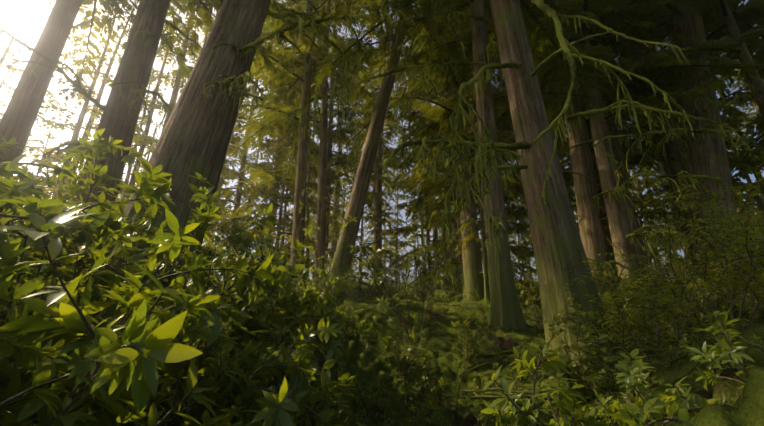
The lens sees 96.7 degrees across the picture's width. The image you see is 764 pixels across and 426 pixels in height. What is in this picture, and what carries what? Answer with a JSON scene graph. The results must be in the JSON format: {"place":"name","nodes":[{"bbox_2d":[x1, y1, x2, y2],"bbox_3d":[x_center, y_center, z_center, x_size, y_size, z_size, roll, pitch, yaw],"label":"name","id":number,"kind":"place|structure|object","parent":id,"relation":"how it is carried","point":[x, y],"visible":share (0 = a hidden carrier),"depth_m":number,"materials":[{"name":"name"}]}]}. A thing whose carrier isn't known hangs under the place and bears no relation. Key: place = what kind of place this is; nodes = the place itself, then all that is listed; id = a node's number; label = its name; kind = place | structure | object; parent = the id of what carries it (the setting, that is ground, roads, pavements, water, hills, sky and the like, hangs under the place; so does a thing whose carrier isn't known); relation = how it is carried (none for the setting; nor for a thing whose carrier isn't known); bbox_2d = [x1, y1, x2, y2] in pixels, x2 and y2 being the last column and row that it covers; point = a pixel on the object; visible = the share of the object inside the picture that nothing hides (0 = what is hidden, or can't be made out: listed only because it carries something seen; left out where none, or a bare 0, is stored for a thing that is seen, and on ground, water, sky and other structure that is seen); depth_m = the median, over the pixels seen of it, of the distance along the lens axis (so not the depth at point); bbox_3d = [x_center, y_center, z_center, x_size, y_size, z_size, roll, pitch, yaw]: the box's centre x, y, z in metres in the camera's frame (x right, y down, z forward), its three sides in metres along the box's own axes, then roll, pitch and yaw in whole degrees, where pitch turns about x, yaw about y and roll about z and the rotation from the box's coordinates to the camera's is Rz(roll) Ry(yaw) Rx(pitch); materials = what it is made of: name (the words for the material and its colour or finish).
{"place":"outdoors","nodes":[
{"label":"outdoors","id":0,"kind":"place"},
{"bbox_2d":[0,279,763,425],"bbox_3d":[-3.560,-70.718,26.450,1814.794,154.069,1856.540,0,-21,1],"label":"forest floor","id":1,"kind":"structure","parent":0,"point":[444,354],"depth_m":4.55,"materials":[{"name":"leaf foliage"},{"name":"green plant"}]},
{"bbox_2d":[0,50,20,120],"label":"tree","id":2,"kind":"object","parent":1,"relation":"on","point":[3,101],"depth_m":56.11,"materials":[{"name":"green plant"}]},
{"bbox_2d":[0,7,32,116],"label":"tree","id":3,"kind":"object","parent":1,"relation":"on","point":[6,52],"depth_m":51.33,"materials":[{"name":"green plant"}]},
{"bbox_2d":[21,110,58,188],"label":"young tree","id":4,"kind":"object","parent":1,"relation":"on","point":[50,135],"depth_m":38.45,"materials":[{"name":"green plant"}]},
{"bbox_2d":[0,0,91,231],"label":"tree","id":5,"kind":"object","parent":1,"relation":"on","point":[49,91],"depth_m":38.47,"materials":[{"name":"green plant"}]},
{"bbox_2d":[41,152,81,200],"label":"young tree","id":6,"kind":"object","parent":1,"relation":"on","point":[57,190],"depth_m":28.16,"materials":[{"name":"green plant"}]},
{"bbox_2d":[22,1,121,198],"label":"tree","id":7,"kind":"object","parent":1,"relation":"on","point":[84,111],"depth_m":31.71,"materials":[{"name":"green plant"}]},
{"bbox_2d":[14,2,135,199],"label":"tree","id":8,"kind":"object","parent":1,"relation":"on","point":[89,125],"depth_m":36.79,"materials":[{"name":"green plant"}]},
{"bbox_2d":[26,60,155,205],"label":"young tree","id":9,"kind":"object","parent":1,"relation":"on","point":[55,188],"depth_m":29.47,"materials":[{"name":"green plant"}]},
{"bbox_2d":[45,64,158,195],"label":"tree","id":10,"kind":"object","parent":1,"relation":"on","point":[95,126],"depth_m":44.15,"materials":[{"name":"green plant"}]},
{"bbox_2d":[63,10,183,216],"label":"tree","id":11,"kind":"object","parent":1,"relation":"on","point":[148,120],"depth_m":35.77,"materials":[{"name":"green plant"}]},
{"bbox_2d":[0,0,280,192],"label":"tree","id":12,"kind":"object","parent":1,"relation":"on","point":[26,104],"visible":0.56,"depth_m":10.41,"materials":[{"name":"green plant"}]},
{"bbox_2d":[123,127,157,185],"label":"tree","id":13,"kind":"object","parent":1,"relation":"on","point":[147,146],"depth_m":65.28,"materials":[{"name":"green plant"}]},
{"bbox_2d":[121,66,160,200],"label":"tree","id":14,"kind":"object","parent":1,"relation":"on","point":[128,174],"depth_m":53.65,"materials":[{"name":"green plant"}]},
{"bbox_2d":[118,0,212,210],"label":"tree","id":15,"kind":"object","parent":1,"relation":"on","point":[146,140],"visible":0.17,"depth_m":31.57,"materials":[{"name":"green plant"}]},
{"bbox_2d":[129,5,215,170],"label":"tree","id":16,"kind":"object","parent":1,"relation":"on","point":[173,70],"depth_m":38.51,"materials":[{"name":"green plant"}]},
{"bbox_2d":[77,0,270,336],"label":"tree","id":17,"kind":"object","parent":1,"relation":"on","point":[181,165],"visible":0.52,"depth_m":4.33,"materials":[{"name":"brown plant"}]},
{"bbox_2d":[16,0,347,284],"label":"tree","id":18,"kind":"object","parent":1,"relation":"on","point":[117,109],"visible":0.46,"depth_m":7.46,"materials":[{"name":"green plant"}]},
{"bbox_2d":[0,128,380,425],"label":"bush","id":19,"kind":"object","parent":1,"relation":"on","point":[106,357],"visible":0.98,"depth_m":1.69,"materials":[{"name":"green plant"}]},
{"bbox_2d":[137,117,246,216],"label":"young tree","id":20,"kind":"object","parent":1,"relation":"on","point":[222,211],"visible":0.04,"depth_m":24.56,"materials":[{"name":"green plant"}]},
{"bbox_2d":[201,199,233,268],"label":"young tree","id":21,"kind":"object","parent":1,"relation":"on","point":[220,238],"visible":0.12,"depth_m":31.73,"materials":[{"name":"green plant"}]},
{"bbox_2d":[202,174,245,246],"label":"young tree","id":22,"kind":"object","parent":1,"relation":"on","point":[207,240],"depth_m":33.92,"materials":[{"name":"green plant"}]},
{"bbox_2d":[206,92,251,231],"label":"young tree","id":23,"kind":"object","parent":1,"relation":"on","point":[221,182],"visible":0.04,"depth_m":28.37,"materials":[{"name":"green plant"}]},
{"bbox_2d":[201,135,260,254],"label":"young tree","id":24,"kind":"object","parent":1,"relation":"on","point":[227,183],"visible":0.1,"depth_m":30.60,"materials":[{"name":"green plant"}]},
{"bbox_2d":[212,186,251,264],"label":"young tree","id":25,"kind":"object","parent":1,"relation":"on","point":[225,209],"visible":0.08,"depth_m":36.61,"materials":[{"name":"green plant"}]},
{"bbox_2d":[211,86,255,245],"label":"tree","id":26,"kind":"object","parent":1,"relation":"on","point":[222,178],"visible":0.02,"depth_m":42.11,"materials":[{"name":"green plant"}]},
{"bbox_2d":[220,136,266,253],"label":"tree","id":27,"kind":"object","parent":1,"relation":"on","point":[251,180],"depth_m":67.39,"materials":[{"name":"green plant"}]},
{"bbox_2d":[202,21,290,285],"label":"tree","id":28,"kind":"object","parent":1,"relation":"on","point":[240,175],"visible":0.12,"depth_m":24.30,"materials":[{"name":"green plant"}]},
{"bbox_2d":[186,0,345,292],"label":"tree","id":29,"kind":"object","parent":1,"relation":"on","point":[282,94],"visible":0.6,"depth_m":17.22,"materials":[{"name":"green plant"}]},
{"bbox_2d":[226,130,318,259],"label":"young tree","id":30,"kind":"object","parent":1,"relation":"on","point":[287,213],"visible":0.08,"depth_m":27.16,"materials":[{"name":"green plant"}]},
{"bbox_2d":[210,81,345,291],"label":"young tree","id":31,"kind":"object","parent":1,"relation":"on","point":[267,176],"visible":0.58,"depth_m":18.49,"materials":[{"name":"green plant"}]},
{"bbox_2d":[217,11,344,249],"bbox_3d":[-8.508,-11.303,32.212,11.335,37.684,10.084,0,-21,1],"label":"tree","id":32,"kind":"object","parent":1,"relation":"on","point":[275,183],"visible":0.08,"depth_m":29.66,"materials":[{"name":"green plant"}]},
{"bbox_2d":[240,99,340,268],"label":"young tree","id":33,"kind":"object","parent":1,"relation":"on","point":[284,221],"visible":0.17,"depth_m":23.09,"materials":[{"name":"green plant"}]},
{"bbox_2d":[277,122,318,234],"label":"young tree","id":34,"kind":"object","parent":1,"relation":"on","point":[305,209],"visible":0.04,"depth_m":36.33,"materials":[{"name":"green plant"}]},
{"bbox_2d":[250,88,354,286],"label":"young tree","id":35,"kind":"object","parent":1,"relation":"on","point":[328,215],"visible":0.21,"depth_m":24.76,"materials":[{"name":"green plant"}]},
{"bbox_2d":[276,109,333,246],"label":"tree","id":36,"kind":"object","parent":1,"relation":"on","point":[313,219],"visible":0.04,"depth_m":48.27,"materials":[{"name":"green plant"}]},
{"bbox_2d":[233,0,383,293],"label":"tree","id":37,"kind":"object","parent":1,"relation":"on","point":[321,222],"visible":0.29,"depth_m":18.66,"materials":[{"name":"green plant"}]},
{"bbox_2d":[304,215,329,255],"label":"young tree","id":38,"kind":"object","parent":1,"relation":"on","point":[312,217],"visible":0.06,"depth_m":47.78,"materials":[{"name":"green plant"}]},
{"bbox_2d":[265,9,376,277],"bbox_3d":[-7.048,-10.927,29.846,8.930,35.885,10.732,-14,-25,34],"label":"tree","id":39,"kind":"object","parent":1,"relation":"on","point":[312,169],"visible":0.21,"depth_m":28.63,"materials":[{"name":"green plant"}]},
{"bbox_2d":[262,11,390,270],"bbox_3d":[-4.409,-12.102,32.877,11.325,40.226,10.738,0,-21,1],"label":"tree","id":40,"kind":"object","parent":1,"relation":"on","point":[343,131],"visible":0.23,"depth_m":30.52,"materials":[{"name":"green plant"}]},
{"bbox_2d":[289,29,364,268],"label":"tree","id":41,"kind":"object","parent":1,"relation":"on","point":[331,220],"depth_m":43.85,"materials":[{"name":"green plant"}]},
{"bbox_2d":[309,122,374,285],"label":"young tree","id":42,"kind":"object","parent":1,"relation":"on","point":[331,225],"visible":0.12,"depth_m":38.05,"materials":[{"name":"green plant"}]},
{"bbox_2d":[324,108,409,296],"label":"young tree","id":43,"kind":"object","parent":1,"relation":"on","point":[369,203],"visible":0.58,"depth_m":21.34,"materials":[{"name":"green plant"}]},
{"bbox_2d":[330,39,415,278],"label":"tree","id":44,"kind":"object","parent":1,"relation":"on","point":[373,204],"visible":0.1,"depth_m":40.38,"materials":[{"name":"green plant"}]},
{"bbox_2d":[327,2,420,288],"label":"tree","id":45,"kind":"object","parent":1,"relation":"on","point":[380,158],"visible":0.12,"depth_m":31.86,"materials":[{"name":"green plant"}]},
{"bbox_2d":[318,0,437,306],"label":"tree","id":46,"kind":"object","parent":1,"relation":"on","point":[361,184],"visible":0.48,"depth_m":8.51,"materials":[{"name":"green plant"}]},
{"bbox_2d":[352,200,406,295],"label":"young tree","id":47,"kind":"object","parent":1,"relation":"on","point":[385,239],"visible":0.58,"depth_m":16.15,"materials":[{"name":"green plant"}]},
{"bbox_2d":[360,173,400,263],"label":"young tree","id":48,"kind":"object","parent":1,"relation":"on","point":[382,229],"visible":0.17,"depth_m":54.99,"materials":[{"name":"green plant"}]},
{"bbox_2d":[363,159,404,277],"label":"tree","id":49,"kind":"object","parent":1,"relation":"on","point":[372,238],"visible":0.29,"depth_m":96.91,"materials":[{"name":"green plant"}]},
{"bbox_2d":[364,154,424,288],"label":"young tree","id":50,"kind":"object","parent":1,"relation":"on","point":[397,224],"visible":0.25,"depth_m":42.58,"materials":[{"name":"green plant"}]},
{"bbox_2d":[385,168,431,285],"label":"young tree","id":51,"kind":"object","parent":1,"relation":"on","point":[412,239],"visible":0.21,"depth_m":55.66,"materials":[{"name":"green plant"}]},
{"bbox_2d":[382,108,442,288],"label":"young tree","id":52,"kind":"object","parent":1,"relation":"on","point":[421,220],"visible":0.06,"depth_m":31.77,"materials":[{"name":"green plant"}]},
{"bbox_2d":[388,222,436,295],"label":"young tree","id":53,"kind":"object","parent":1,"relation":"on","point":[419,235],"visible":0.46,"depth_m":22.45,"materials":[{"name":"green plant"}]},
{"bbox_2d":[374,93,454,297],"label":"young tree","id":54,"kind":"object","parent":1,"relation":"on","point":[407,231],"visible":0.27,"depth_m":21.03,"materials":[{"name":"green plant"}]},
{"bbox_2d":[395,29,448,288],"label":"tree","id":55,"kind":"object","parent":1,"relation":"on","point":[435,232],"visible":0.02,"depth_m":35.30,"materials":[{"name":"green plant"}]},
{"bbox_2d":[399,202,454,275],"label":"young tree","id":56,"kind":"object","parent":1,"relation":"on","point":[435,250],"visible":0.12,"depth_m":26.72,"materials":[{"name":"green plant"}]},
{"bbox_2d":[407,100,452,285],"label":"tree","id":57,"kind":"object","parent":1,"relation":"on","point":[443,240],"visible":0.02,"depth_m":39.72,"materials":[{"name":"green plant"}]},
{"bbox_2d":[409,182,454,289],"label":"young tree","id":58,"kind":"object","parent":1,"relation":"on","point":[413,221],"visible":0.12,"depth_m":33.38,"materials":[{"name":"green plant"}]},
{"bbox_2d":[349,0,527,329],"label":"tree","id":59,"kind":"object","parent":1,"relation":"on","point":[502,311],"visible":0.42,"depth_m":7.81,"materials":[{"name":"green plant"}]},
{"bbox_2d":[368,8,509,295],"bbox_3d":[3.429,-11.584,21.421,8.303,33.353,9.861,0,-21,1],"label":"tree","id":60,"kind":"object","parent":1,"relation":"on","point":[458,273],"visible":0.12,"depth_m":19.01,"materials":[{"name":"green plant"}]},
{"bbox_2d":[122,182,763,350],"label":"understory shrub","id":61,"kind":"object","parent":1,"relation":"on","point":[352,281],"visible":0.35,"depth_m":6.78,"materials":[{"name":"green plant"}]},
{"bbox_2d":[409,179,479,284],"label":"tree","id":62,"kind":"object","parent":1,"relation":"on","point":[448,276],"visible":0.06,"depth_m":44.76,"materials":[{"name":"green plant"}]},
{"bbox_2d":[146,299,763,425],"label":"fallen twigs","id":63,"kind":"object","parent":1,"relation":"on","point":[711,402],"visible":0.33,"depth_m":3.71,"materials":[{"name":"wood"}]},
{"bbox_2d":[420,77,521,303],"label":"young tree","id":64,"kind":"object","parent":1,"relation":"on","point":[486,287],"visible":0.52,"depth_m":9.12,"materials":[{"name":"green plant"}]},
{"bbox_2d":[417,72,524,291],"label":"young tree","id":65,"kind":"object","parent":1,"relation":"on","point":[478,209],"depth_m":21.94,"materials":[{"name":"green plant"}]},
{"bbox_2d":[382,58,573,300],"bbox_3d":[3.510,-5.114,17.391,6.969,19.721,7.874,10,-23,-26],"label":"young tree","id":66,"kind":"object","parent":1,"relation":"on","point":[404,139],"visible":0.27,"depth_m":16.56,"materials":[{"name":"green plant"}]},
{"bbox_2d":[391,41,576,302],"bbox_3d":[3.853,-3.887,14.722,7.497,16.645,6.298,0,-21,1],"label":"young tree","id":67,"kind":"object","parent":1,"relation":"on","point":[460,264],"visible":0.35,"depth_m":13.43,"materials":[{"name":"green plant"}]},
{"bbox_2d":[326,0,662,300],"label":"tree","id":68,"kind":"object","parent":1,"relation":"on","point":[473,276],"visible":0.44,"depth_m":11.76,"materials":[{"name":"green plant"}]},
{"bbox_2d":[428,71,576,290],"bbox_3d":[5.911,-2.848,18.983,7.569,16.893,7.196,0,-21,1],"label":"young tree","id":69,"kind":"object","parent":1,"relation":"on","point":[517,247],"visible":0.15,"depth_m":16.79,"materials":[{"name":"green plant"}]},
{"bbox_2d":[285,0,729,384],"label":"tree","id":70,"kind":"object","parent":1,"relation":"on","point":[548,181],"visible":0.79,"depth_m":4.66,"materials":[{"name":"green plant"}]},
{"bbox_2d":[0,9,763,275],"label":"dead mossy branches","id":71,"kind":"object","parent":70,"relation":"attached to","point":[308,25],"visible":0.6,"depth_m":6.57,"materials":[{"name":"green plant"}]},
{"bbox_2d":[42,9,760,223],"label":"tree branches","id":72,"kind":"object","parent":70,"relation":"attached to","point":[437,64],"visible":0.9,"depth_m":7.34,"materials":[{"name":"green plant"}]},
{"bbox_2d":[504,162,534,278],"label":"young tree","id":73,"kind":"object","parent":1,"relation":"on","point":[510,241],"visible":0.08,"depth_m":40.86,"materials":[{"name":"green plant"}]},
{"bbox_2d":[509,162,531,279],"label":"tree","id":74,"kind":"object","parent":1,"relation":"on","point":[518,245],"visible":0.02,"depth_m":66.30,"materials":[{"name":"green plant"}]},
{"bbox_2d":[508,204,533,261],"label":"young tree","id":75,"kind":"object","parent":1,"relation":"on","point":[522,230],"depth_m":26.01,"materials":[{"name":"green plant"}]},
{"bbox_2d":[511,203,532,260],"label":"young tree","id":76,"kind":"object","parent":1,"relation":"on","point":[528,242],"visible":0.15,"depth_m":29.89,"materials":[{"name":"green plant"}]},
{"bbox_2d":[282,291,763,425],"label":"small shrub","id":77,"kind":"object","parent":1,"relation":"on","point":[628,412],"visible":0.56,"depth_m":1.49,"materials":[{"name":"green plant"}]},
{"bbox_2d":[513,170,578,245],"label":"young tree","id":78,"kind":"object","parent":1,"relation":"on","point":[529,235],"visible":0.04,"depth_m":36.78,"materials":[{"name":"green plant"}]},
{"bbox_2d":[475,84,629,200],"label":"young tree","id":79,"kind":"object","parent":1,"relation":"on","point":[512,138],"depth_m":19.78,"materials":[{"name":"green plant"}]},
{"bbox_2d":[505,193,616,272],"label":"young tree","id":80,"kind":"object","parent":1,"relation":"on","point":[571,199],"visible":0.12,"depth_m":14.96,"materials":[{"name":"green plant"}]},
{"bbox_2d":[394,0,736,349],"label":"tree","id":81,"kind":"object","parent":1,"relation":"on","point":[593,233],"visible":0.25,"depth_m":9.25,"materials":[{"name":"green plant"}]},
{"bbox_2d":[503,47,646,235],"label":"tree","id":82,"kind":"object","parent":1,"relation":"on","point":[596,173],"depth_m":22.00,"materials":[{"name":"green plant"}]},
{"bbox_2d":[442,0,763,322],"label":"tree","id":83,"kind":"object","parent":1,"relation":"on","point":[634,225],"visible":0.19,"depth_m":10.65,"materials":[{"name":"green plant"}]},
{"bbox_2d":[466,0,763,348],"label":"tree","id":84,"kind":"object","parent":1,"relation":"on","point":[608,179],"visible":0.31,"depth_m":8.66,"materials":[{"name":"green plant"}]},
{"bbox_2d":[475,45,763,302],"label":"tree","id":85,"kind":"object","parent":1,"relation":"on","point":[633,153],"visible":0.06,"depth_m":15.72,"materials":[{"name":"green plant"}]},
{"bbox_2d":[476,0,763,304],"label":"tree","id":86,"kind":"object","parent":1,"relation":"on","point":[679,152],"visible":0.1,"depth_m":11.42,"materials":[{"name":"green plant"}]},
{"bbox_2d":[500,0,761,318],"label":"tree","id":87,"kind":"object","parent":1,"relation":"on","point":[691,29],"visible":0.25,"depth_m":8.79,"materials":[{"name":"green plant"}]},
{"bbox_2d":[526,34,743,294],"bbox_3d":[8.770,-2.691,12.749,5.837,13.028,5.499,19,-28,-41],"label":"young tree","id":88,"kind":"object","parent":1,"relation":"on","point":[633,159],"visible":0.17,"depth_m":11.57,"materials":[{"name":"green plant"}]},
{"bbox_2d":[514,167,763,422],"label":"huckleberry shrub","id":89,"kind":"object","parent":1,"relation":"on","point":[748,277],"visible":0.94,"depth_m":3.27,"materials":[{"name":"green plant"}]},
{"bbox_2d":[615,59,680,266],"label":"tree","id":90,"kind":"object","parent":1,"relation":"on","point":[633,172],"visible":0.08,"depth_m":25.59,"materials":[{"name":"green plant"}]},
{"bbox_2d":[626,124,674,275],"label":"young tree","id":91,"kind":"object","parent":1,"relation":"on","point":[649,184],"visible":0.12,"depth_m":30.23,"materials":[{"name":"green plant"}]},
{"bbox_2d":[628,121,681,281],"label":"young tree","id":92,"kind":"object","parent":1,"relation":"on","point":[646,170],"visible":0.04,"depth_m":39.83,"materials":[{"name":"green plant"}]},
{"bbox_2d":[628,162,690,284],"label":"young tree","id":93,"kind":"object","parent":1,"relation":"on","point":[649,190],"visible":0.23,"depth_m":21.46,"materials":[{"name":"green plant"}]},
{"bbox_2d":[646,203,676,282],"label":"young tree","id":94,"kind":"object","parent":1,"relation":"on","point":[660,208],"visible":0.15,"depth_m":19.49,"materials":[{"name":"green plant"}]},
{"bbox_2d":[638,49,692,283],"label":"tree","id":95,"kind":"object","parent":1,"relation":"on","point":[665,180],"visible":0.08,"depth_m":30.75,"materials":[{"name":"green plant"}]},
{"bbox_2d":[593,31,763,227],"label":"tree","id":96,"kind":"object","parent":1,"relation":"on","point":[733,159],"visible":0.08,"depth_m":19.25,"materials":[{"name":"green plant"}]},
{"bbox_2d":[601,0,763,140],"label":"young tree","id":97,"kind":"object","parent":1,"relation":"on","point":[749,36],"visible":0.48,"depth_m":9.85,"materials":[{"name":"green plant"}]},
{"bbox_2d":[618,22,763,180],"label":"tree","id":98,"kind":"object","parent":1,"relation":"on","point":[741,158],"visible":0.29,"depth_m":12.07,"materials":[{"name":"green plant"}]},
{"bbox_2d":[642,20,763,193],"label":"young tree","id":99,"kind":"object","parent":1,"relation":"on","point":[736,115],"visible":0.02,"depth_m":19.90,"materials":[{"name":"green plant"}]},
{"bbox_2d":[686,89,763,257],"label":"young tree","id":100,"kind":"object","parent":1,"relation":"on","point":[756,197],"visible":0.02,"depth_m":17.78,"materials":[{"name":"green plant"}]},
{"bbox_2d":[716,93,763,281],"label":"tree","id":101,"kind":"object","parent":1,"relation":"on","point":[731,176],"depth_m":33.71,"materials":[{"name":"green plant"}]},
{"bbox_2d":[717,69,763,206],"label":"tree","id":102,"kind":"object","parent":1,"relation":"on","point":[756,107],"visible":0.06,"depth_m":30.16,"materials":[{"name":"green plant"}]},
{"bbox_2d":[725,37,763,225],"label":"young tree","id":103,"kind":"object","parent":1,"relation":"on","point":[749,125],"visible":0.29,"depth_m":14.10,"materials":[{"name":"green plant"}]},
{"bbox_2d":[730,70,763,215],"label":"tree","id":104,"kind":"object","parent":1,"relation":"on","point":[752,113],"visible":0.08,"depth_m":27.04,"materials":[{"name":"green plant"}]},
{"bbox_2d":[730,104,763,254],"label":"young tree","id":105,"kind":"object","parent":1,"relation":"on","point":[756,185],"visible":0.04,"depth_m":23.39,"materials":[{"name":"green plant"}]},
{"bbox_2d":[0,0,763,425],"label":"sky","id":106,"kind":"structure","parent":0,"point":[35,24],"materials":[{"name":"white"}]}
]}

